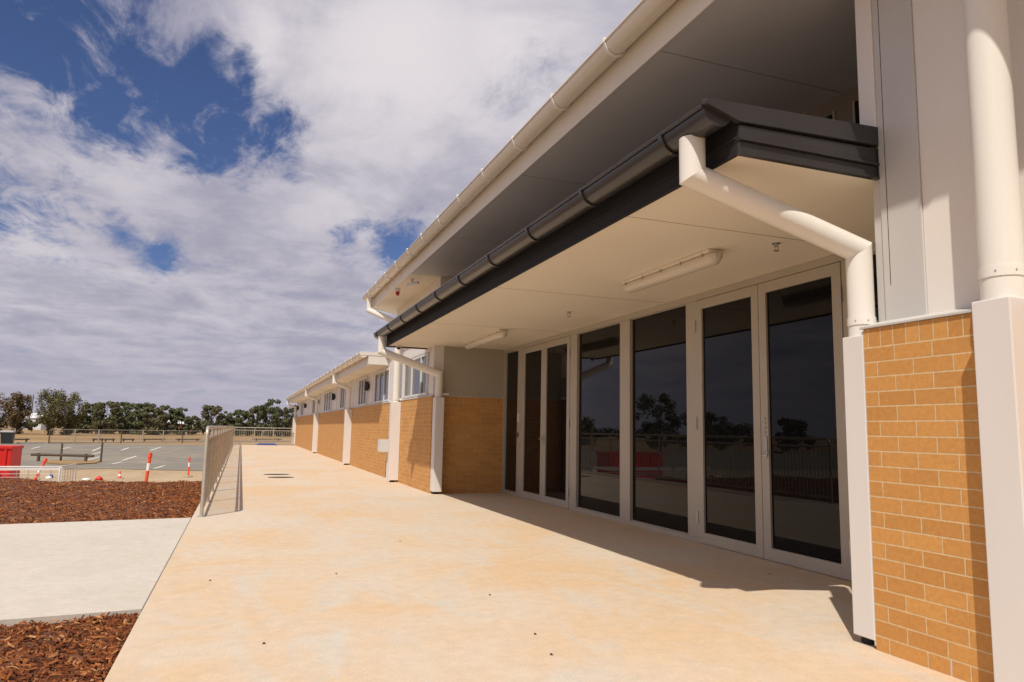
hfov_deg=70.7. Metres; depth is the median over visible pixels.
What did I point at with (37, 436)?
ground
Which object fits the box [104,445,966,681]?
walkway
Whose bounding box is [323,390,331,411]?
window
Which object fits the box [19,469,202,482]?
dirt strip
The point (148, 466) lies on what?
marker post
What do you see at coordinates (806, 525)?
door
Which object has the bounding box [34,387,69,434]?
tree
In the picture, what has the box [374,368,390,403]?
window
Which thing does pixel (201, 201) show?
sky
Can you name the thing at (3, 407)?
deciduous tree
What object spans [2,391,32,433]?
deciduous tree
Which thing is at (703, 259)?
ceiling light
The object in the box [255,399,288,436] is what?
gum tree
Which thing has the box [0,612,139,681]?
front mulch bed
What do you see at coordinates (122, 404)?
gum tree
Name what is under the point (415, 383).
window
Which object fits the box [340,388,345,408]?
window
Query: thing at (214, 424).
tree belt
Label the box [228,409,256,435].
gum tree
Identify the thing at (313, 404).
window
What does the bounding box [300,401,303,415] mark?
window
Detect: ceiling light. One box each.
[464,329,507,348]
[622,248,723,293]
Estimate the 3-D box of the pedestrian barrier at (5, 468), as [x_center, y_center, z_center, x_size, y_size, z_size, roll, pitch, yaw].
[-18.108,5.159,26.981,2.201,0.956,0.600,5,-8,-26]
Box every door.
[520,343,543,501]
[539,336,570,508]
[694,284,763,557]
[758,262,851,580]
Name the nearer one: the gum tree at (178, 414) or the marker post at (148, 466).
the marker post at (148, 466)
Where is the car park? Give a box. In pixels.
[0,443,204,470]
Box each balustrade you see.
[197,426,233,516]
[233,427,291,444]
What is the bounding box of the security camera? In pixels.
[406,279,418,285]
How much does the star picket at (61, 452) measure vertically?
1.285 m
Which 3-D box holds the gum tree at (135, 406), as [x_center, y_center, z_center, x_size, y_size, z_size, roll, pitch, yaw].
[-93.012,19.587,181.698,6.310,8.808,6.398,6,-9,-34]
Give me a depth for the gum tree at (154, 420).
177.09 m
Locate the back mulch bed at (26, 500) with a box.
[0,477,201,523]
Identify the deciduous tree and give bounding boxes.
[0,393,16,430]
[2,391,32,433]
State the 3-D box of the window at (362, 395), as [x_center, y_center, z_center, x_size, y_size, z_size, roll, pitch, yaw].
[-4.541,1.546,21.946,0.034,0.840,1.595,4,-8,-20]
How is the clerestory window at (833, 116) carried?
in the school building
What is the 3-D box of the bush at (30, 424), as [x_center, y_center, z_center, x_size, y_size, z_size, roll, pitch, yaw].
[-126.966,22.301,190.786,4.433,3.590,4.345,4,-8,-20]
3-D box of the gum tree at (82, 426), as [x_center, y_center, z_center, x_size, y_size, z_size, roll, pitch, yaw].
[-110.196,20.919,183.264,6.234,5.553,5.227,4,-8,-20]
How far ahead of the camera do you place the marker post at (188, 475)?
36.30 m
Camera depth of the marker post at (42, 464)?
28.59 m
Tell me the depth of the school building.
6.13 m
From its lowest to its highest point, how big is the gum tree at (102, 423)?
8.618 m
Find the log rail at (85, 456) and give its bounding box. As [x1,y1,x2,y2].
[31,453,93,460]
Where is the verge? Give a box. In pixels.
[46,460,99,464]
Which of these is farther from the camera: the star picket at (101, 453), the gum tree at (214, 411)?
the gum tree at (214, 411)
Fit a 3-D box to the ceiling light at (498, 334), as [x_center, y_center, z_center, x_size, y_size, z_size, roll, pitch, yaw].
[-0.476,-0.014,12.407,0.167,0.134,2.020,4,-8,-20]
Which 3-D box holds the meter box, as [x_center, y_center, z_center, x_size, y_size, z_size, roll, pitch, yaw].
[-3.067,2.830,17.278,0.268,0.930,0.320,4,-8,-20]
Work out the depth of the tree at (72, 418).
154.02 m
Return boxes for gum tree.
[70,413,90,432]
[82,402,106,432]
[86,401,126,433]
[108,401,129,433]
[119,403,141,433]
[129,402,156,434]
[137,406,168,434]
[157,405,177,433]
[169,407,194,434]
[186,415,201,434]
[200,404,222,435]
[215,411,238,432]
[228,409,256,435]
[245,405,266,435]
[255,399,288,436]
[272,407,293,436]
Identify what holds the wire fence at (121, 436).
on the ground
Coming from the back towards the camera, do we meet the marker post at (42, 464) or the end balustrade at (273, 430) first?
the end balustrade at (273, 430)
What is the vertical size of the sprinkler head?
0.066 m
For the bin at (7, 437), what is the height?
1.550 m
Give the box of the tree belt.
[0,413,274,429]
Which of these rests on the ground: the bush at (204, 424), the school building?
the bush at (204, 424)
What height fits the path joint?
0.031 m
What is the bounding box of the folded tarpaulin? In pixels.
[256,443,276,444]
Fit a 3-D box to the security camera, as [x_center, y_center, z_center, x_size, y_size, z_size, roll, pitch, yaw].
[-2.038,-1.206,14.841,0.289,0.138,0.063,-3,-8,30]
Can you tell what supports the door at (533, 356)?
in the school building
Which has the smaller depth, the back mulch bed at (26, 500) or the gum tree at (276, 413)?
the back mulch bed at (26, 500)
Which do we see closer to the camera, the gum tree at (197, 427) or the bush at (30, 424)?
the bush at (30, 424)
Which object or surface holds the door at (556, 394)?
in the school building
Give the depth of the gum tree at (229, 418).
197.02 m
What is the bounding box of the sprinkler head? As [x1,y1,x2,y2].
[772,242,780,251]
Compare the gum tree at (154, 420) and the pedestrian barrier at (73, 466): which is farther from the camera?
the gum tree at (154, 420)
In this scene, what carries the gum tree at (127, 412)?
on the ground
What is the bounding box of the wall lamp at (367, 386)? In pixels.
[364,381,369,390]
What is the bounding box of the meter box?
[378,439,387,478]
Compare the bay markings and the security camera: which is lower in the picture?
the bay markings
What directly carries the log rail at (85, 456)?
on the verge
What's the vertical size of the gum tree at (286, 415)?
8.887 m
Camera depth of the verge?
46.36 m
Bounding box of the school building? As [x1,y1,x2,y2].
[285,0,1023,681]
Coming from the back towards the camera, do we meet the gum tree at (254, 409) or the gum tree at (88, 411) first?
the gum tree at (254, 409)
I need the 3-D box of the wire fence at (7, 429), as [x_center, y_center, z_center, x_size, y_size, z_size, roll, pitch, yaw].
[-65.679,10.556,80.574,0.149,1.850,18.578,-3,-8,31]
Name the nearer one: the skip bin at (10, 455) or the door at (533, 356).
the door at (533, 356)
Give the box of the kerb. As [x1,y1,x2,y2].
[17,440,291,443]
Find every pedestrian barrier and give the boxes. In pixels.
[0,466,62,481]
[58,463,76,481]
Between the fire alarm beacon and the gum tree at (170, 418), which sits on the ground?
the gum tree at (170, 418)
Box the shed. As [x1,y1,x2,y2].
[21,413,46,429]
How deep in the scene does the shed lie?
249.28 m
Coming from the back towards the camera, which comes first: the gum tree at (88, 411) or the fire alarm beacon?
the gum tree at (88, 411)
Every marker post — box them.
[34,458,47,479]
[144,453,151,480]
[184,457,192,476]
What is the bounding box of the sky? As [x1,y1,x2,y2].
[0,0,640,425]
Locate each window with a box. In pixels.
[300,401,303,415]
[312,397,315,413]
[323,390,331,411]
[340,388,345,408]
[358,376,367,405]
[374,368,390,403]
[403,353,428,398]
[826,111,835,119]
[852,100,859,123]
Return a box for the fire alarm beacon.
[395,288,399,295]
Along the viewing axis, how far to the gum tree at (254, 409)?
202.24 m
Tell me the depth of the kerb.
100.38 m
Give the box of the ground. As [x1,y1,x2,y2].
[0,423,291,444]
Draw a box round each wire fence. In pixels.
[0,428,15,442]
[48,429,201,443]
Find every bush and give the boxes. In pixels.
[24,419,40,431]
[195,421,214,434]
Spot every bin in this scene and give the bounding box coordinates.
[0,431,15,443]
[0,445,23,478]
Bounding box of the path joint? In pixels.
[141,517,191,611]
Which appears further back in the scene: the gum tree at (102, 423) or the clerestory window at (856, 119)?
the gum tree at (102, 423)
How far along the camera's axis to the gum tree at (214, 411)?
186.61 m
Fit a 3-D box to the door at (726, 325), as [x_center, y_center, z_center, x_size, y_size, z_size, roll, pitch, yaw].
[2.291,0.827,7.672,0.067,2.704,1.080,4,-8,-20]
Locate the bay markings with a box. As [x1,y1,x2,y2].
[31,446,165,468]
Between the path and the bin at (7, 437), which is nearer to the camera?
the path
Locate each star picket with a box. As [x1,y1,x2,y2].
[60,443,62,460]
[100,442,103,461]
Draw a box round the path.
[0,518,190,626]
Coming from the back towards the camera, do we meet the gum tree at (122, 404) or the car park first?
the gum tree at (122, 404)
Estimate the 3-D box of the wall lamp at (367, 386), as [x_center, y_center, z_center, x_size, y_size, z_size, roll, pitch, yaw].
[-4.197,1.309,20.892,0.143,0.278,0.119,4,-8,-20]
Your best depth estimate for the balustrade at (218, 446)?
12.33 m

